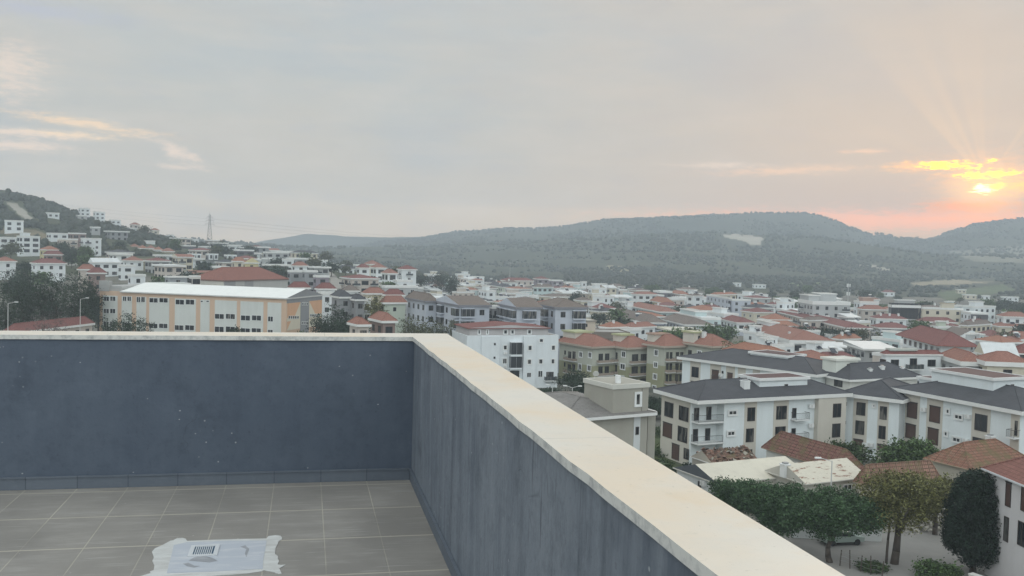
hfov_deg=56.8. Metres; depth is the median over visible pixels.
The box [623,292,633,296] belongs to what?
house
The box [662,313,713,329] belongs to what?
house
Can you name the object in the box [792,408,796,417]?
window
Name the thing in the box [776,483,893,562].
tree
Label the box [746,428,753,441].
window
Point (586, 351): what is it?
apartment building
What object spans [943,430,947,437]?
window
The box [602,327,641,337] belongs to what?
house
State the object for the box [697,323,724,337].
street tree
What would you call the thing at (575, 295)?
tree
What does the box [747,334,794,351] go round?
house
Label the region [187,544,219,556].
floor drain
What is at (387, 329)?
window
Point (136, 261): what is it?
house
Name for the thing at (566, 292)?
apartment building
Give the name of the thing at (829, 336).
house
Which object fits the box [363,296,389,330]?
tree
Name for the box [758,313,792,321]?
house
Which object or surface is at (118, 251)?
villa
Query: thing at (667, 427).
window
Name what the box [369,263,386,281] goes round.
apartment building
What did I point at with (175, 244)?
street tree
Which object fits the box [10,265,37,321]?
tree
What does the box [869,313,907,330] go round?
house
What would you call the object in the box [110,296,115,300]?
window
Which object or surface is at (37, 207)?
scrub woodland
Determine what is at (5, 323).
tree
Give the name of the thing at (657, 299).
house
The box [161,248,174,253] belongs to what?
house
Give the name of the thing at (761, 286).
farmhouse
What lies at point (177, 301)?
window
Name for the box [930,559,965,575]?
shrub
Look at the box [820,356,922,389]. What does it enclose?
apartment building
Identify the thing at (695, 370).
window
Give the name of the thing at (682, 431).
window
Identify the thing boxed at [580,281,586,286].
apartment building
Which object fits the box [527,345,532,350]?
window
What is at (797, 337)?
house
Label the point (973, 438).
window
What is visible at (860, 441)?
window
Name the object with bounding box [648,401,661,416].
tree
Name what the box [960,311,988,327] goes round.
apartment building
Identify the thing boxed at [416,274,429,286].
tree
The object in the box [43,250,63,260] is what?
house
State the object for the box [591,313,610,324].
street tree
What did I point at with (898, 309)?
window
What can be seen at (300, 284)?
house
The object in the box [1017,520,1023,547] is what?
window
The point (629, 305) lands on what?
house
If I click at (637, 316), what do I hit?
apartment building
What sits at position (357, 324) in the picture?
pavilion
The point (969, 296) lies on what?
farmhouse
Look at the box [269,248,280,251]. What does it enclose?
villa
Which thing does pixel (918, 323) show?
street tree
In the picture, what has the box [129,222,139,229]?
villa
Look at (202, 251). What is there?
villa
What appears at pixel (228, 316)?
window
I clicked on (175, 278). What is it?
flat roofed block
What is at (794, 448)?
cottage
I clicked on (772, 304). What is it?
apartment building
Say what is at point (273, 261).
tree
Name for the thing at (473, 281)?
apartment building
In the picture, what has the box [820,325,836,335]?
tree
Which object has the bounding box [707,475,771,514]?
tree
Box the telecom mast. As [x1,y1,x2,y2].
[846,283,850,300]
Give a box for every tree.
[0,242,25,258]
[0,249,7,256]
[0,267,29,307]
[0,279,44,323]
[0,283,28,330]
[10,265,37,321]
[16,259,30,275]
[18,278,66,321]
[25,310,71,330]
[26,270,53,286]
[33,273,81,319]
[48,241,71,248]
[57,245,78,257]
[60,269,99,321]
[62,253,80,268]
[70,245,96,256]
[72,276,106,328]
[73,255,94,265]
[74,246,98,257]
[90,294,99,330]
[92,219,102,224]
[96,318,120,330]
[105,310,143,330]
[110,246,126,250]
[111,241,127,248]
[130,315,155,331]
[138,225,152,232]
[149,275,170,281]
[168,238,183,251]
[175,268,200,282]
[196,262,212,269]
[208,245,222,254]
[217,245,232,256]
[226,324,241,331]
[244,245,256,252]
[265,258,281,263]
[267,264,285,273]
[274,267,291,277]
[297,252,312,258]
[305,312,336,332]
[306,257,324,268]
[317,251,333,260]
[321,260,340,276]
[322,302,352,332]
[327,319,349,332]
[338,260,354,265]
[338,266,351,274]
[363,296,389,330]
[379,281,395,287]
[397,317,438,332]
[404,316,451,334]
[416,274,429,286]
[425,272,448,289]
[436,319,455,335]
[438,270,448,276]
[443,276,463,294]
[540,387,561,391]
[552,368,591,390]
[567,290,586,300]
[567,375,583,393]
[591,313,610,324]
[606,308,628,320]
[607,301,627,308]
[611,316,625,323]
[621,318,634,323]
[648,395,661,403]
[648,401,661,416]
[650,284,661,291]
[659,330,682,337]
[665,326,685,337]
[673,304,686,310]
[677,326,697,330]
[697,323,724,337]
[703,288,714,295]
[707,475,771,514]
[718,325,739,340]
[718,477,813,538]
[719,282,733,288]
[720,339,734,349]
[767,291,776,299]
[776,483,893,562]
[787,291,803,297]
[793,324,809,329]
[800,285,813,293]
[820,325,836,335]
[824,437,873,464]
[827,328,843,337]
[832,291,844,297]
[837,327,864,340]
[848,464,954,564]
[853,328,870,340]
[856,288,875,297]
[868,434,943,462]
[876,292,886,298]
[907,319,932,329]
[914,472,954,534]
[917,299,936,304]
[938,467,1001,572]
[954,297,964,303]
[980,298,995,305]
[992,330,1014,335]
[993,303,1004,312]
[994,298,1017,309]
[1000,308,1020,312]
[1002,300,1023,311]
[1012,324,1023,330]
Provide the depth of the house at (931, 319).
411.13 m
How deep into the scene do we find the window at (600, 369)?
224.26 m
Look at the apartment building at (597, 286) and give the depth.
554.44 m
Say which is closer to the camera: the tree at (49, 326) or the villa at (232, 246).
the tree at (49, 326)
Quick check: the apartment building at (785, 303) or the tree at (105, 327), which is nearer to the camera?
the tree at (105, 327)
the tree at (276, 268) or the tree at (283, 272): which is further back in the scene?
the tree at (276, 268)
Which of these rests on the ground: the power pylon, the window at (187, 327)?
the power pylon
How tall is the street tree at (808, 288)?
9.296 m
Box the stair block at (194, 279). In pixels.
[189,275,200,284]
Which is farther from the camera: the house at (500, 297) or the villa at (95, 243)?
the villa at (95, 243)
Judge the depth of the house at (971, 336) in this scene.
305.17 m
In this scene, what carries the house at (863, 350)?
on the ground
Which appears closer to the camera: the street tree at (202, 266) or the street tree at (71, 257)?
the street tree at (202, 266)
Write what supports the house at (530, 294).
on the ground
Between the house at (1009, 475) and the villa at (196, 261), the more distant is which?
the villa at (196, 261)
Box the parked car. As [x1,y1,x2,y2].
[817,529,864,545]
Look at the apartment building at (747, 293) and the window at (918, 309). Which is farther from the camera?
the apartment building at (747, 293)
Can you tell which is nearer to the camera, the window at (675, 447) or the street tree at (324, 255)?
the window at (675, 447)
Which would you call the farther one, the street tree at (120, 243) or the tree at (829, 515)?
the street tree at (120, 243)
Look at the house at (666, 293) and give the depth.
581.56 m
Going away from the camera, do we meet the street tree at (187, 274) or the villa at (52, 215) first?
the street tree at (187, 274)
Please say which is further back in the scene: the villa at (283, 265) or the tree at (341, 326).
the villa at (283, 265)
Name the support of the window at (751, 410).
in the apartment building at (753, 412)
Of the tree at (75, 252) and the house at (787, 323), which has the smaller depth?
the house at (787, 323)
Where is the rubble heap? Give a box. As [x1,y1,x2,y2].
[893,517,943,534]
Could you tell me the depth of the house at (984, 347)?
191.62 m
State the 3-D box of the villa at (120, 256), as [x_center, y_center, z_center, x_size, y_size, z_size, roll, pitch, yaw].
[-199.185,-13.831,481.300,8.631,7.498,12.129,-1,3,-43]
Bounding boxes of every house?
[0,256,17,279]
[3,316,94,330]
[30,258,66,281]
[39,246,60,258]
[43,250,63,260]
[76,264,93,294]
[86,267,106,295]
[121,256,144,269]
[127,274,145,283]
[145,245,154,249]
[152,247,162,251]
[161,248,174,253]
[231,257,244,266]
[242,258,259,266]
[282,259,293,268]
[286,258,308,268]
[287,281,310,289]
[291,261,308,269]
[314,282,336,292]
[318,291,332,325]
[330,289,351,331]
[338,265,354,272]
[341,285,359,294]
[350,293,366,317]
[361,287,384,313]
[363,260,379,275]
[364,298,370,332]
[379,295,407,332]
[381,269,398,284]
[382,289,404,296]
[393,279,412,284]
[424,271,438,275]
[482,296,493,304]
[495,293,507,300]
[501,289,520,295]
[509,292,538,298]
[521,291,537,296]
[585,301,615,314]
[586,319,629,340]
[589,305,612,324]
[598,320,628,327]
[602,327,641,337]
[621,301,633,310]
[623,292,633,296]
[625,320,656,339]
[633,302,678,315]
[638,310,666,318]
[649,296,673,304]
[653,290,672,297]
[654,302,681,308]
[657,326,701,332]
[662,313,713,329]
[667,297,685,304]
[672,290,687,295]
[687,305,712,310]
[706,303,719,306]
[707,307,738,317]
[721,342,781,350]
[730,299,750,316]
[740,307,773,323]
[743,319,835,351]
[743,325,763,341]
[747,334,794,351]
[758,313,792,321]
[759,337,784,349]
[772,320,797,326]
[775,308,799,313]
[793,350,828,359]
[795,323,816,328]
[799,316,828,327]
[799,341,829,351]
[806,328,820,334]
[806,343,843,350]
[820,346,855,356]
[822,333,837,338]
[831,330,861,341]
[843,340,895,361]
[846,317,870,326]
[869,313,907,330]
[870,322,909,335]
[872,329,902,335]
[872,346,906,361]
[888,299,920,326]
[895,325,976,351]
[916,317,957,323]
[929,322,975,338]
[930,321,955,329]
[940,347,979,368]
[946,320,960,326]
[964,332,980,351]
[973,342,1019,356]
[978,329,999,336]
[981,456,1023,575]
[991,322,1023,332]
[1006,332,1023,340]
[1009,331,1023,335]
[1016,343,1023,357]
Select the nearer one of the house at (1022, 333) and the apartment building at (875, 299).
the house at (1022, 333)
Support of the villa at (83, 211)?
on the ground
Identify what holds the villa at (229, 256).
on the ground
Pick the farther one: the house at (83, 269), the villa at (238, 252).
the villa at (238, 252)
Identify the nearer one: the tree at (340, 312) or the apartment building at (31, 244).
the tree at (340, 312)
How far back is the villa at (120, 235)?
635.70 m
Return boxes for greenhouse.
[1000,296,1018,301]
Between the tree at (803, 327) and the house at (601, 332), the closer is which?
the house at (601, 332)
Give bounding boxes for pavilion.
[347,316,371,332]
[368,311,397,332]
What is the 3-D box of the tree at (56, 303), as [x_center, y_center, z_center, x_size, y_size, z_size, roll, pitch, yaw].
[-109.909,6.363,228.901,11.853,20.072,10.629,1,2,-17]
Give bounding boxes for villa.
[0,237,16,253]
[4,220,23,233]
[45,212,59,218]
[46,233,67,241]
[57,238,77,250]
[68,233,85,247]
[76,215,86,219]
[78,208,89,217]
[79,238,101,255]
[88,258,119,276]
[90,227,100,234]
[93,211,104,221]
[103,231,129,239]
[105,249,134,257]
[107,253,132,263]
[109,219,120,225]
[118,264,135,279]
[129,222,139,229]
[143,258,171,272]
[144,240,154,244]
[150,228,159,234]
[152,264,185,278]
[153,254,172,263]
[169,237,187,244]
[171,254,194,271]
[180,245,195,248]
[186,238,191,244]
[186,270,210,273]
[187,253,201,257]
[188,248,212,258]
[193,258,204,267]
[204,240,219,243]
[205,253,217,263]
[208,242,228,246]
[209,266,229,269]
[214,259,231,266]
[222,245,237,248]
[224,254,236,258]
[234,249,253,256]
[240,255,257,259]
[254,246,270,257]
[254,252,261,258]
[262,264,290,267]
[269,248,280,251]
[271,251,292,257]
[287,270,301,285]
[290,250,318,258]
[302,270,317,290]
[308,266,330,274]
[313,275,329,291]
[339,274,379,295]
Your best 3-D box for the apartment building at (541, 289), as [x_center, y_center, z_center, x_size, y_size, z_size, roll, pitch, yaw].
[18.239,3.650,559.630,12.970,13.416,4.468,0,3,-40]
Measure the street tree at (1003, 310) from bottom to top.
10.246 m
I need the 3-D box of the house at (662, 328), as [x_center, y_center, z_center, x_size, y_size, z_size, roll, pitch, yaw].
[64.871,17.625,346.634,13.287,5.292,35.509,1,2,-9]
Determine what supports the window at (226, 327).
in the school building at (165, 307)
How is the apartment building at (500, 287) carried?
on the ground
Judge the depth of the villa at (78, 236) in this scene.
562.10 m
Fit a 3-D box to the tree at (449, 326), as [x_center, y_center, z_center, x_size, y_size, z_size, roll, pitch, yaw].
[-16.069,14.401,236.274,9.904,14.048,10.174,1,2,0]
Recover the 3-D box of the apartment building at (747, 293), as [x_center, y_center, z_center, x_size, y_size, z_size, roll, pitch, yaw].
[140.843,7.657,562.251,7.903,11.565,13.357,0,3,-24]
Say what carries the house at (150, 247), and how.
on the ground
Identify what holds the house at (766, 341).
on the ground
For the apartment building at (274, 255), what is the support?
on the ground
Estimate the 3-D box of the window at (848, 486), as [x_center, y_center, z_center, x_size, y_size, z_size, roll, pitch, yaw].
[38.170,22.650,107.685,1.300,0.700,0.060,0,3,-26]
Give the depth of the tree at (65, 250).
498.69 m
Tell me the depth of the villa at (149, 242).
641.14 m
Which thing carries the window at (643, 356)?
in the apartment building at (630, 360)
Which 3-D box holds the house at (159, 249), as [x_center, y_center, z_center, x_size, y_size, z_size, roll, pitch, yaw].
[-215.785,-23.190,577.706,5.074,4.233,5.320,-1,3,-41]
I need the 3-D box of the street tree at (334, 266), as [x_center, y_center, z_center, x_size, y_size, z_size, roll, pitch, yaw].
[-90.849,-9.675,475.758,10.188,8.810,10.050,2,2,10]
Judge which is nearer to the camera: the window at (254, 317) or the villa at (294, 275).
the window at (254, 317)
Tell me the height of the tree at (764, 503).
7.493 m
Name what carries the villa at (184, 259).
on the ground
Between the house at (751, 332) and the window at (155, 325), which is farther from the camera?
the house at (751, 332)
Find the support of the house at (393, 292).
on the ground
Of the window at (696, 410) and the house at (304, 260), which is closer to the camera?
the window at (696, 410)
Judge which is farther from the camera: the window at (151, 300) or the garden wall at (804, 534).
the window at (151, 300)
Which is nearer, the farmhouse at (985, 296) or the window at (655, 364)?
the window at (655, 364)
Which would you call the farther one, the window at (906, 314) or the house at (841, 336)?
the window at (906, 314)
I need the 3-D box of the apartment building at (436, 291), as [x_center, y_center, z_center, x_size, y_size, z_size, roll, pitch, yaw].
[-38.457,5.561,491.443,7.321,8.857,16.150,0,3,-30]
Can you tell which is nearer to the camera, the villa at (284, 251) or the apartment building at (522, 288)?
the apartment building at (522, 288)
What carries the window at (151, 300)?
in the school building at (165, 307)
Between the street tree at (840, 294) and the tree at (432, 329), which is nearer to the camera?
the tree at (432, 329)
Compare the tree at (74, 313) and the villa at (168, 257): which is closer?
the tree at (74, 313)
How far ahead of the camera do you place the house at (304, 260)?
523.52 m
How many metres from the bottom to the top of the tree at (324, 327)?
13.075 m
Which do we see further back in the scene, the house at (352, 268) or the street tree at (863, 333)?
the house at (352, 268)
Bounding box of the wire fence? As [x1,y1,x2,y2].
[839,550,883,575]
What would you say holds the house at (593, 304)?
on the ground
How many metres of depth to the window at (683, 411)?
129.85 m
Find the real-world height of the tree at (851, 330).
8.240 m
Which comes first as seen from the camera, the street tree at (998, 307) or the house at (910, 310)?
the house at (910, 310)
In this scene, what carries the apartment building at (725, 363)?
on the ground
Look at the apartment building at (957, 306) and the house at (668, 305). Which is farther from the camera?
the house at (668, 305)
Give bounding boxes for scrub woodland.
[0,188,1023,298]
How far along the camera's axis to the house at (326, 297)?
286.33 m
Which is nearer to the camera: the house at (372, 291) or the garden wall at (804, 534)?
the garden wall at (804, 534)
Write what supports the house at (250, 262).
on the ground
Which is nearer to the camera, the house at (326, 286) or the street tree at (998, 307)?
the house at (326, 286)
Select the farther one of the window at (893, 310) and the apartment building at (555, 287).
the apartment building at (555, 287)
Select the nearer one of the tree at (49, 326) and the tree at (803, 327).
the tree at (49, 326)
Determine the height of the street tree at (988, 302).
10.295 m
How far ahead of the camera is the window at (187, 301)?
241.89 m
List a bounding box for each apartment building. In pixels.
[17,232,39,255]
[261,258,271,263]
[263,251,289,258]
[356,264,370,275]
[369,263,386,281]
[381,285,417,323]
[396,265,417,284]
[405,291,435,332]
[416,284,423,291]
[422,285,440,291]
[430,290,447,295]
[436,295,491,334]
[452,287,474,294]
[452,321,558,387]
[453,282,475,288]
[455,271,469,276]
[457,274,467,281]
[466,280,481,286]
[466,287,477,294]
[470,276,484,284]
[471,276,483,284]
[475,285,497,295]
[478,285,495,300]
[484,278,498,284]
[486,282,512,294]
[489,305,499,320]
[496,298,542,324]
[500,277,533,286]
[502,279,517,286]
[504,284,531,291]
[532,283,553,294]
[533,276,548,284]
[538,293,569,299]
[538,297,588,372]
[544,371,656,453]
[549,279,562,286]
[552,284,560,290]
[555,287,587,298]
[558,329,615,378]
[560,283,574,289]
[563,282,579,285]
[573,284,585,289]
[573,297,592,304]
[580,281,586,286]
[588,284,606,293]
[588,289,604,299]
[592,295,614,305]
[601,285,616,294]
[609,284,624,288]
[611,333,646,381]
[613,295,632,301]
[615,297,629,304]
[617,308,666,331]
[618,286,627,294]
[627,284,642,291]
[628,288,649,291]
[630,291,658,302]
[642,332,687,387]
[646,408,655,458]
[653,372,852,463]
[670,298,684,304]
[675,308,720,329]
[676,286,697,293]
[677,348,828,383]
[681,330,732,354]
[685,290,703,305]
[697,293,705,304]
[706,294,730,311]
[710,290,736,298]
[721,315,755,328]
[721,328,743,335]
[737,291,760,298]
[740,302,774,313]
[742,293,770,302]
[765,300,775,312]
[776,297,794,308]
[777,309,872,340]
[798,292,850,318]
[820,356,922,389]
[837,313,860,319]
[845,377,909,459]
[854,297,878,314]
[856,305,887,320]
[857,294,880,304]
[871,330,902,347]
[879,348,942,382]
[891,367,1023,453]
[921,303,939,306]
[921,303,963,324]
[944,301,961,307]
[959,318,991,332]
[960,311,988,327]
[962,301,995,326]
[973,335,1023,348]
[976,351,1023,374]
[996,311,1023,323]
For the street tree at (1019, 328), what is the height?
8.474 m
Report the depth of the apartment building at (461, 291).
508.07 m
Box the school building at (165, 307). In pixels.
[99,280,323,332]
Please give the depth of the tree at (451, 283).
519.51 m
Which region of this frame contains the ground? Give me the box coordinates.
[0,190,1023,575]
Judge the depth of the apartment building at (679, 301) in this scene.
509.20 m
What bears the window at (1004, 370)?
in the apartment building at (1005, 362)
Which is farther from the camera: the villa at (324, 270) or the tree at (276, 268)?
the villa at (324, 270)
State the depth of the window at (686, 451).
129.19 m
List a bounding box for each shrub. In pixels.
[654,455,674,467]
[852,558,891,573]
[908,556,944,575]
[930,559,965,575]
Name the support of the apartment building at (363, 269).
on the ground
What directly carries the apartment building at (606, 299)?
on the ground
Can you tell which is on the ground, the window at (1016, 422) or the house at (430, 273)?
the house at (430, 273)
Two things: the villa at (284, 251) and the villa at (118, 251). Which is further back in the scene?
the villa at (284, 251)
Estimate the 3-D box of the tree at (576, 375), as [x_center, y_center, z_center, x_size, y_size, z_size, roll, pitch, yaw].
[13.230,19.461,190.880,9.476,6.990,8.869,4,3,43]
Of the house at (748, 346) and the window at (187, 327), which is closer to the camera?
the house at (748, 346)
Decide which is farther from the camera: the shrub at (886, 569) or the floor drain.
the shrub at (886, 569)
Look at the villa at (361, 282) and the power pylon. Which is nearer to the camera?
the villa at (361, 282)
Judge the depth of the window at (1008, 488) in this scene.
83.49 m
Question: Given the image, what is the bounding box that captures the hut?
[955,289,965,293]
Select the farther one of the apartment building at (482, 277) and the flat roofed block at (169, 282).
the apartment building at (482, 277)
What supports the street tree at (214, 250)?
on the ground
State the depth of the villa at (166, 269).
418.57 m
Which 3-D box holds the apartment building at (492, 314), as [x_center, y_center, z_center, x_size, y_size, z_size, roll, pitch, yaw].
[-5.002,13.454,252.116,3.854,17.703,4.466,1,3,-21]
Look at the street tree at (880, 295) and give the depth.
722.48 m
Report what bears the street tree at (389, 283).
on the ground
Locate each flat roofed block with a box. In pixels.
[144,282,190,283]
[163,276,188,282]
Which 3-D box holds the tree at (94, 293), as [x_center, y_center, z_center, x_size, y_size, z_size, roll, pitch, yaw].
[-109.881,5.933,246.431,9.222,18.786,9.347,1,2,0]
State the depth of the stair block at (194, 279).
297.18 m
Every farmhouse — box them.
[733,282,740,286]
[752,284,765,288]
[962,294,976,299]
[981,295,989,299]
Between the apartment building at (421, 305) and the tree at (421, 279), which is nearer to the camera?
the apartment building at (421, 305)
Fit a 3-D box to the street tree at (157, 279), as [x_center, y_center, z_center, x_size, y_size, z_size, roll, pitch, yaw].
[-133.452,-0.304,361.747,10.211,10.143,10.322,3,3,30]
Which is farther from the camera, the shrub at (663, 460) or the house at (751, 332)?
the house at (751, 332)
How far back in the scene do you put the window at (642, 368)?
225.58 m
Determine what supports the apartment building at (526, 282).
on the ground
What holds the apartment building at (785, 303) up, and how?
on the ground
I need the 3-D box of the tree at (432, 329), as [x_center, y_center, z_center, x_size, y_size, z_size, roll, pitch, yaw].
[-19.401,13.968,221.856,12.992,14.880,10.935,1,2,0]
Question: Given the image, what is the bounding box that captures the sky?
[0,0,1023,242]
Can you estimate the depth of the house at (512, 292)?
554.27 m
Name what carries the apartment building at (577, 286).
on the ground
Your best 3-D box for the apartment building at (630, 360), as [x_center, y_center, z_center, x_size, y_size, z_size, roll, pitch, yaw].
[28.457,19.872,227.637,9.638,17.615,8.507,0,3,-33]
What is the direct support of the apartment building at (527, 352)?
on the ground
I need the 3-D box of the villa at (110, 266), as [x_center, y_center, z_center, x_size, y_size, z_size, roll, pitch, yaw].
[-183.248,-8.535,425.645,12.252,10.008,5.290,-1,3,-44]
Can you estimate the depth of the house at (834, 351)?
245.60 m
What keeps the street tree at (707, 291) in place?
on the ground
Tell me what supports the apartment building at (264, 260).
on the ground
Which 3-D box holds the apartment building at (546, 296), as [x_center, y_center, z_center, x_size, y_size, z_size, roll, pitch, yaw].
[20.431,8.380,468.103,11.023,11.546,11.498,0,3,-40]
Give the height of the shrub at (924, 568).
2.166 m
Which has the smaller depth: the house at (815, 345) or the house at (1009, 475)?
the house at (1009, 475)
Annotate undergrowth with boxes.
[654,424,672,469]
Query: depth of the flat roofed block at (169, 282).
292.20 m
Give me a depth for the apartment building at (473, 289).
537.91 m
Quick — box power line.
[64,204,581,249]
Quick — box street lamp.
[815,457,832,485]
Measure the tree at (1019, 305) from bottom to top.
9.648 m
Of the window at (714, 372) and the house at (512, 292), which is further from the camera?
the house at (512, 292)
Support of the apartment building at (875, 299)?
on the ground
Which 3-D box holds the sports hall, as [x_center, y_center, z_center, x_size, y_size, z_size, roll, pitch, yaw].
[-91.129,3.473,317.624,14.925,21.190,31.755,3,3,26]
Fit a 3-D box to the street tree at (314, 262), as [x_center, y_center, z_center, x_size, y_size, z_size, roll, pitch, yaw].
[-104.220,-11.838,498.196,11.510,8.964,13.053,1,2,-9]
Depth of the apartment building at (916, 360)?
179.78 m
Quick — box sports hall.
[200,267,288,287]
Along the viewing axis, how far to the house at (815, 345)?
259.76 m
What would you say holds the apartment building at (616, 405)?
on the ground
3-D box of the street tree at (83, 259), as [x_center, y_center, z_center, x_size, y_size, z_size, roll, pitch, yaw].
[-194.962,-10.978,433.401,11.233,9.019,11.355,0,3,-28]
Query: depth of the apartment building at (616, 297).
499.44 m
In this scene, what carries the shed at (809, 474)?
on the ground
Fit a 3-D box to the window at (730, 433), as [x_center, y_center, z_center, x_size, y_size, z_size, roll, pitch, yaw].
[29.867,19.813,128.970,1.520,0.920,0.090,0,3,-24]
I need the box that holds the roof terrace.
[0,331,844,575]
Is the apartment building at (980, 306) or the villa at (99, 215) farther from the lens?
the villa at (99, 215)
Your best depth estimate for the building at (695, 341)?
218.67 m
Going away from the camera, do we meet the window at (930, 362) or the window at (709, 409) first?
the window at (709, 409)
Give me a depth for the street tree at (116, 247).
531.61 m
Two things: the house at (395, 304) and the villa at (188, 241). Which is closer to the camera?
the house at (395, 304)
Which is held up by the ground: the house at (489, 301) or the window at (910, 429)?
the house at (489, 301)
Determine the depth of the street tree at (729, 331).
321.67 m
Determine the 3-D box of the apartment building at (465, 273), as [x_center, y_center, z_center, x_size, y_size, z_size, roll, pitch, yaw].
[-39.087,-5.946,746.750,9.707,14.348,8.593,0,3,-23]
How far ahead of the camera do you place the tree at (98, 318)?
262.19 m
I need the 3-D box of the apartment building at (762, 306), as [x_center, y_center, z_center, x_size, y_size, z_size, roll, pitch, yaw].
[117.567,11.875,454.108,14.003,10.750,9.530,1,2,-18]
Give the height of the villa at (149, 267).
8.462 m
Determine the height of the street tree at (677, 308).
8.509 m
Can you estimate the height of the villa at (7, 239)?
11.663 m
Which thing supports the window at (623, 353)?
in the apartment building at (630, 360)
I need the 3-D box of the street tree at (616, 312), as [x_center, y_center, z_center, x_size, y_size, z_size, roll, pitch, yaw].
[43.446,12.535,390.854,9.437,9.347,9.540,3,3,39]
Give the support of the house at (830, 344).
on the ground
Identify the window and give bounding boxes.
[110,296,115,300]
[149,298,157,302]
[150,323,157,328]
[159,298,167,302]
[159,323,167,328]
[174,325,183,330]
[175,299,183,304]
[185,299,194,304]
[185,325,193,330]
[192,279,199,283]
[214,326,223,331]
[215,313,223,318]
[225,326,233,331]
[226,313,234,318]
[240,328,249,331]
[241,315,249,320]
[251,328,260,331]
[252,315,260,320]
[268,316,272,321]
[385,327,392,332]
[502,358,507,364]
[510,371,518,376]
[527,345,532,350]
[527,359,531,364]
[538,358,542,364]
[538,371,542,376]
[546,372,553,376]
[551,345,555,350]
[598,366,602,372]
[620,363,625,369]
[621,351,625,357]
[631,366,637,373]
[632,354,637,360]
[640,366,645,372]
[641,354,646,360]
[653,361,657,367]
[654,349,658,356]
[662,421,671,438]
[664,401,673,417]
[671,443,679,460]
[677,425,687,443]
[678,405,688,421]
[683,448,688,459]
[691,367,698,377]
[693,429,697,440]
[694,408,698,420]
[705,428,709,440]
[706,407,711,419]
[712,369,718,378]
[726,430,735,436]
[727,372,732,377]
[728,409,737,415]
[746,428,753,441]
[747,407,754,420]
[775,426,785,434]
[776,406,786,419]
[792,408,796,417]
[794,345,800,350]
[834,379,842,386]
[843,484,851,489]
[853,438,862,448]
[855,420,864,434]
[856,402,865,415]
[877,443,884,449]
[878,425,885,438]
[879,406,886,419]
[891,303,896,313]
[891,360,898,365]
[895,303,900,313]
[899,303,904,316]
[903,303,908,318]
[905,423,915,438]
[907,303,912,318]
[907,401,917,418]
[910,358,916,363]
[911,303,916,318]
[915,304,920,318]
[927,427,938,445]
[928,360,935,365]
[929,405,940,423]
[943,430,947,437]
[945,408,949,414]
[951,435,960,443]
[953,413,962,420]
[972,436,982,440]
[974,413,987,431]
[1003,369,1011,373]
[1003,516,1008,542]
[1005,480,1011,507]
[1014,421,1017,435]
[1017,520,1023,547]
[1020,486,1023,511]
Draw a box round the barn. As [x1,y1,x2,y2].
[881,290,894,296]
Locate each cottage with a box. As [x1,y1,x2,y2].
[761,431,863,469]
[853,460,939,506]
[923,434,1023,492]
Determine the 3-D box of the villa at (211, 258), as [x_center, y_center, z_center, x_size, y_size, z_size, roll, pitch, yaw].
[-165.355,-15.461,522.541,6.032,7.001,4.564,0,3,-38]
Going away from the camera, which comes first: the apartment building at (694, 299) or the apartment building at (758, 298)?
the apartment building at (694, 299)
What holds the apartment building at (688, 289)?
on the ground
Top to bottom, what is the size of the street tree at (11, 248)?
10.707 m
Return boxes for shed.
[673,456,793,496]
[690,445,756,464]
[764,458,860,495]
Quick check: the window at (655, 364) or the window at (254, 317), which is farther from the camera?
the window at (254, 317)
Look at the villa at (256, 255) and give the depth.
600.28 m
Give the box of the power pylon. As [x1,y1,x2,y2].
[207,215,213,238]
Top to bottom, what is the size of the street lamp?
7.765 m
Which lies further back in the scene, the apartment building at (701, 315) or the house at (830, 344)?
the apartment building at (701, 315)
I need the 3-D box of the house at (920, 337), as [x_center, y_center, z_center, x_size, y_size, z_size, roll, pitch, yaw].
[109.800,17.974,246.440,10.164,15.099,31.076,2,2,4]
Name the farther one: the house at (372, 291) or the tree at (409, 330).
the house at (372, 291)
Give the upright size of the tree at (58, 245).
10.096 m
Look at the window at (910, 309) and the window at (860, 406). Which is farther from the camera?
the window at (910, 309)
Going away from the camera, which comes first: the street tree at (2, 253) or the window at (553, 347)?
the window at (553, 347)
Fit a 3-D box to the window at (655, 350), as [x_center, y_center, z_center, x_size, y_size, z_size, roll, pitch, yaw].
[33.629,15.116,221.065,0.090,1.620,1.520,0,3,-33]
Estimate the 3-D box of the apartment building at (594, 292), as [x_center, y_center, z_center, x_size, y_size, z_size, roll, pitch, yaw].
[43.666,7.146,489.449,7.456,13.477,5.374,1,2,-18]
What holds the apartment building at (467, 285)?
on the ground
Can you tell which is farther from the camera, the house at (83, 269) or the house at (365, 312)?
the house at (83, 269)
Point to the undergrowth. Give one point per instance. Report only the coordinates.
(657, 449)
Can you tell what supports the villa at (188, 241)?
on the ground
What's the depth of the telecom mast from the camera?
560.18 m
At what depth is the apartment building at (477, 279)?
675.16 m
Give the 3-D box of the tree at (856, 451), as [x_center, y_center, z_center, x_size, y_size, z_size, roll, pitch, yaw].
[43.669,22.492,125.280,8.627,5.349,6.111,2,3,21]
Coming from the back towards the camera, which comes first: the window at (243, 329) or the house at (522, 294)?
the house at (522, 294)
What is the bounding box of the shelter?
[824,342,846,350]
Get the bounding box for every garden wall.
[791,527,881,541]
[882,508,944,532]
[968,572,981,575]

